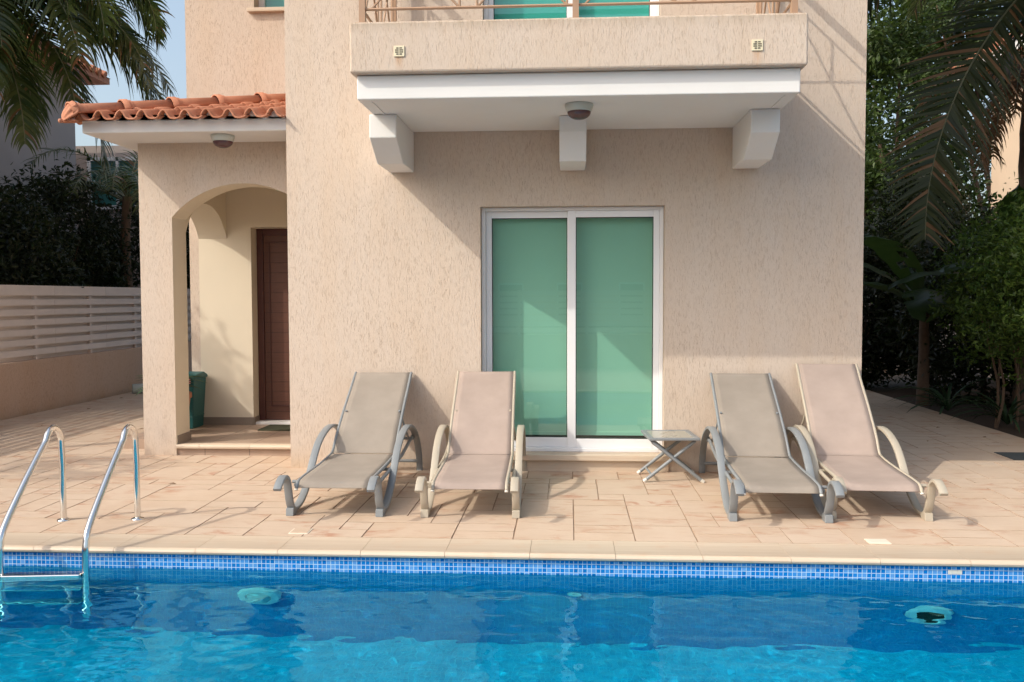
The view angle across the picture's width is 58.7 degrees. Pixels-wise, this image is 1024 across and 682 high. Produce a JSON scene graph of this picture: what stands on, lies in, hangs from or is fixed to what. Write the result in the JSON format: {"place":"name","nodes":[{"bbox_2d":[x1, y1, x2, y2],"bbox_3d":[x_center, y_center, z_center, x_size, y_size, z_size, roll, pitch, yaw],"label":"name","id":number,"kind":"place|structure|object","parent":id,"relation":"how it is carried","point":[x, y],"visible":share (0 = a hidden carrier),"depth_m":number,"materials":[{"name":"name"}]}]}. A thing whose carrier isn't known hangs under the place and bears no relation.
{"place":"outdoors","nodes":[
{"label":"outdoors","id":0,"kind":"place"},
{"bbox_2d":[0,389,1023,554],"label":"deck","id":1,"kind":"structure","parent":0,"point":[981,503],"depth_m":6.73,"materials":[{"name":"stone"}]},
{"bbox_2d":[0,424,144,578],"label":"pool ladder","id":2,"kind":"object","parent":1,"relation":"attached to","point":[13,506],"visible":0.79,"depth_m":5.68,"materials":[{"name":"silver metal"}]},
{"bbox_2d":[132,384,142,393],"bbox_3d":[-5.481,0.741,14.569,1.100,0.156,0.156,-2,3,-26],"label":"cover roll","id":3,"kind":"object","parent":1,"relation":"on","point":[135,388],"visible":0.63,"depth_m":14.30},
{"bbox_2d":[288,528,312,533],"bbox_3d":[-1.358,1.226,5.852,0.126,0.016,0.126,0,3,4],"label":"deck lid","id":4,"kind":"object","parent":1,"relation":"on","point":[300,530],"visible":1,"depth_m":5.84,"materials":[{"name":"beige plastic"}]},
{"bbox_2d":[273,372,422,516],"bbox_3d":[-1.175,0.742,6.953,0.678,0.859,1.988,0,3,4],"label":"sun lounger","id":5,"kind":"object","parent":1,"relation":"on","point":[371,421],"visible":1,"depth_m":7.20,"materials":[{"name":"beige fabric"}]},
{"bbox_2d":[58,0,866,472],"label":"house","id":6,"kind":"structure","parent":1,"relation":"on","point":[434,196],"depth_m":7.85,"materials":[{"name":"paint"}]},
{"bbox_2d":[189,371,207,428],"bbox_3d":[-3.578,0.636,9.878,0.430,0.600,0.376,0,3,4],"label":"wheelie bin","id":7,"kind":"object","parent":6,"relation":"on","point":[196,407],"visible":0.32,"depth_m":9.83,"materials":[{"name":"plastic"}]},
{"bbox_2d":[210,133,234,147],"bbox_3d":[-2.592,-1.786,8.162,0.212,0.112,0.212,0,3,4],"label":"ceiling lamp","id":8,"kind":"object","parent":6,"relation":"attached to","point":[220,140],"visible":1,"depth_m":8.09,"materials":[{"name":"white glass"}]},
{"bbox_2d":[258,0,283,6],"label":"window","id":9,"kind":"structure","parent":6,"relation":"in","point":[262,3],"depth_m":10.07,"materials":[{"name":"teal glass"}]},
{"bbox_2d":[256,229,289,424],"bbox_3d":[-2.383,-0.162,10.113,0.917,2.166,0.240,0,3,4],"label":"entrance door","id":10,"kind":"structure","parent":6,"relation":"in","point":[272,244],"depth_m":10.17,"materials":[{"name":"brown wood"}]},
{"bbox_2d":[258,424,289,430],"bbox_3d":[-2.371,0.932,9.784,0.600,0.012,0.400,0,3,4],"label":"doormat","id":11,"kind":"object","parent":6,"relation":"on","point":[276,427],"visible":0.49,"depth_m":9.69,"materials":[{"name":"green fabric"}]},
{"bbox_2d":[484,0,658,19],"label":"balcony door","id":12,"kind":"structure","parent":6,"relation":"in","point":[622,10],"depth_m":7.90,"materials":[{"name":"teal glass"}]},
{"bbox_2d":[481,206,663,451],"bbox_3d":[0.547,-0.155,8.317,2.174,2.448,0.834,0,3,4],"label":"sliding door","id":13,"kind":"structure","parent":6,"relation":"in","point":[572,297],"depth_m":8.03,"materials":[{"name":"green glass"}]},
{"bbox_2d":[565,101,593,119],"bbox_3d":[0.494,-1.684,6.699,0.212,0.112,0.212,0,3,4],"label":"ceiling lamp","id":14,"kind":"object","parent":6,"relation":"attached to","point":[579,110],"visible":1,"depth_m":6.63,"materials":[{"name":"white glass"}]},
{"bbox_2d":[415,371,525,517],"bbox_3d":[-0.257,0.736,6.890,0.678,0.872,1.969,0,3,2],"label":"sun lounger","id":15,"kind":"object","parent":1,"relation":"on","point":[481,436],"visible":1,"depth_m":7.14,"materials":[{"name":"beige fabric"}]},
{"bbox_2d":[637,430,704,482],"bbox_3d":[1.305,0.955,7.543,0.500,0.374,0.470,0,3,0],"label":"folding table","id":16,"kind":"object","parent":1,"relation":"on","point":[653,437],"visible":1,"depth_m":7.37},
{"bbox_2d":[699,373,844,522],"bbox_3d":[1.849,0.744,6.755,0.678,0.859,1.983,0,3,5],"label":"sun lounger","id":17,"kind":"object","parent":1,"relation":"on","point":[750,438],"visible":1,"depth_m":6.99,"materials":[{"name":"beige fabric"}]},
{"bbox_2d":[787,363,947,520],"bbox_3d":[2.549,0.699,6.796,0.678,0.940,1.969,0,3,6],"label":"sun lounger","id":18,"kind":"object","parent":1,"relation":"on","point":[840,435],"visible":0.84,"depth_m":7.06,"materials":[{"name":"beige fabric"}]},
{"bbox_2d":[864,539,891,543],"bbox_3d":[2.238,1.230,5.571,0.132,0.016,0.104,0,3,4],"label":"deck lid","id":19,"kind":"object","parent":1,"relation":"on","point":[877,541],"visible":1,"depth_m":5.55,"materials":[{"name":"beige plastic"}]},
{"bbox_2d":[994,452,1023,459],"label":"floor mat","id":20,"kind":"object","parent":1,"relation":"on","point":[1016,455],"visible":1,"depth_m":8.54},
{"bbox_2d":[13,0,1011,257],"label":"sky","id":21,"kind":"structure","parent":0,"point":[173,58],"materials":[{"name":"white"}]},
{"bbox_2d":[862,304,1023,438],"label":"ground","id":22,"kind":"structure","parent":0,"point":[988,421],"depth_m":13.06,"materials":[{"name":"soil"}]},
{"bbox_2d":[0,180,92,287],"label":"bush","id":23,"kind":"object","parent":22,"relation":"on","point":[48,264],"visible":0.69,"depth_m":12.78,"materials":[{"name":"green plant"}]},
{"bbox_2d":[0,157,140,286],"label":"bush","id":24,"kind":"object","parent":22,"relation":"on","point":[104,267],"visible":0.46,"depth_m":14.62,"materials":[{"name":"green plant"}]},
{"bbox_2d":[0,0,178,180],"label":"palm tree","id":25,"kind":"object","parent":22,"relation":"on","point":[18,26],"visible":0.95,"depth_m":10.72,"materials":[{"name":"green plant"}]},
{"bbox_2d":[0,146,188,287],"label":"palm tree","id":26,"kind":"object","parent":22,"relation":"on","point":[121,185],"visible":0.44,"depth_m":15.28,"materials":[{"name":"green plant"}]},
{"bbox_2d":[0,34,189,287],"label":"neighbour house","id":27,"kind":"structure","parent":22,"relation":"on","point":[61,135],"depth_m":17.37,"materials":[{"name":"paint"}]},
{"bbox_2d":[87,157,137,208],"bbox_3d":[-8.374,-3.362,19.384,1.350,1.100,0.060,0,3,4],"label":"window","id":28,"kind":"structure","parent":27,"relation":"in","point":[89,165],"depth_m":19.37,"materials":[{"name":"white metal"}]},
{"bbox_2d":[0,341,191,419],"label":"boundary wall","id":29,"kind":"structure","parent":22,"relation":"on","point":[27,387],"depth_m":12.85,"materials":[{"name":"paint"}]},
{"bbox_2d":[0,285,190,362],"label":"slat fence","id":30,"kind":"object","parent":29,"relation":"on","point":[37,322],"visible":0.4,"depth_m":12.96,"materials":[{"name":"paint"}]},
{"bbox_2d":[98,168,189,288],"bbox_3d":[-6.138,-1.452,18.143,4.060,4.310,2.658,0,3,4],"label":"hedge","id":31,"kind":"object","parent":22,"relation":"on","point":[133,233],"visible":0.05,"depth_m":17.60,"materials":[{"name":"green plant"}]},
{"bbox_2d":[4,552,1023,582],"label":"pool","id":32,"kind":"structure","parent":22,"relation":"in","point":[663,569],"depth_m":5.34,"materials":[{"name":"tile"}]},
{"bbox_2d":[0,565,1023,681],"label":"water","id":33,"kind":"structure","parent":32,"relation":"in","point":[99,624],"depth_m":4.48,"materials":[{"name":"blue liquid"}]},
{"bbox_2d":[4,532,1023,567],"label":"coping","id":34,"kind":"object","parent":32,"relation":"on","point":[790,553],"visible":1,"depth_m":5.43,"materials":[{"name":"stone"}]},
{"bbox_2d":[948,570,961,573],"bbox_3d":[2.524,1.316,5.195,0.078,0.025,0.023,0,3,4],"label":"depth marker","id":35,"kind":"object","parent":32,"relation":"attached to","point":[954,571],"visible":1,"depth_m":5.18,"materials":[{"name":"white tile"}]},
{"bbox_2d":[861,148,992,390],"bbox_3d":[6.446,-1.150,15.476,3.685,4.348,2.416,-1,3,-24],"label":"shrub","id":36,"kind":"object","parent":22,"relation":"on","point":[875,360],"visible":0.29,"depth_m":15.07,"materials":[{"name":"green plant"}]},
{"bbox_2d":[864,0,990,372],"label":"garden tree","id":37,"kind":"object","parent":22,"relation":"on","point":[881,62],"visible":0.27,"depth_m":17.29,"materials":[{"name":"green plant"}]},
{"bbox_2d":[865,8,991,303],"bbox_3d":[9.288,-4.021,22.740,6.336,8.931,3.717,0,3,4],"label":"garden tree","id":38,"kind":"object","parent":22,"relation":"on","point":[956,152],"visible":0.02,"depth_m":22.28,"materials":[{"name":"green plant"}]},
{"bbox_2d":[863,234,1020,405],"bbox_3d":[5.584,-0.256,12.574,2.528,2.382,2.789,-2,3,-28],"label":"banana plant","id":39,"kind":"object","parent":22,"relation":"on","point":[916,289],"visible":0.65,"depth_m":12.57,"materials":[{"name":"green plant"}]},
{"bbox_2d":[888,378,995,413],"bbox_3d":[5.646,0.746,11.938,1.434,0.536,1.283,2,3,35],"label":"strap plant","id":40,"kind":"object","parent":22,"relation":"on","point":[945,403],"visible":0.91,"depth_m":11.92,"materials":[{"name":"green plant"}]},
{"bbox_2d":[873,192,1016,407],"bbox_3d":[6.976,-0.464,13.166,2.947,3.338,3.395,0,3,4],"label":"shrub","id":41,"kind":"object","parent":22,"relation":"on","point":[946,367],"visible":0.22,"depth_m":13.22,"materials":[{"name":"green plant"}]},
{"bbox_2d":[867,0,1023,250],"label":"palm tree","id":42,"kind":"object","parent":22,"relation":"on","point":[935,162],"visible":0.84,"depth_m":10.12,"materials":[{"name":"green plant"}]},
{"bbox_2d":[882,0,1019,211],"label":"garden tree","id":43,"kind":"object","parent":22,"relation":"on","point":[946,7],"visible":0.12,"depth_m":19.37,"materials":[{"name":"green plant"}]},
{"bbox_2d":[888,184,1023,420],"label":"banana plant","id":44,"kind":"object","parent":22,"relation":"on","point":[1005,200],"visible":0.31,"depth_m":11.16,"materials":[{"name":"green plant"}]},
{"bbox_2d":[914,51,1023,401],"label":"palm tree","id":45,"kind":"object","parent":22,"relation":"on","point":[1017,86],"visible":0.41,"depth_m":11.72,"materials":[{"name":"green plant"}]},
{"bbox_2d":[927,172,1023,428],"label":"tree","id":46,"kind":"object","parent":22,"relation":"on","point":[1009,318],"visible":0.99,"depth_m":10.17,"materials":[{"name":"green plant"}]},
{"bbox_2d":[935,389,1023,434],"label":"strap plant","id":47,"kind":"object","parent":22,"relation":"on","point":[1007,418],"visible":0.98,"depth_m":10.62,"materials":[{"name":"green plant"}]},
{"bbox_2d":[952,33,1023,381],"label":"neighbour house","id":48,"kind":"structure","parent":22,"relation":"on","point":[1005,174],"depth_m":16.13,"materials":[{"name":"paint"}]}
]}

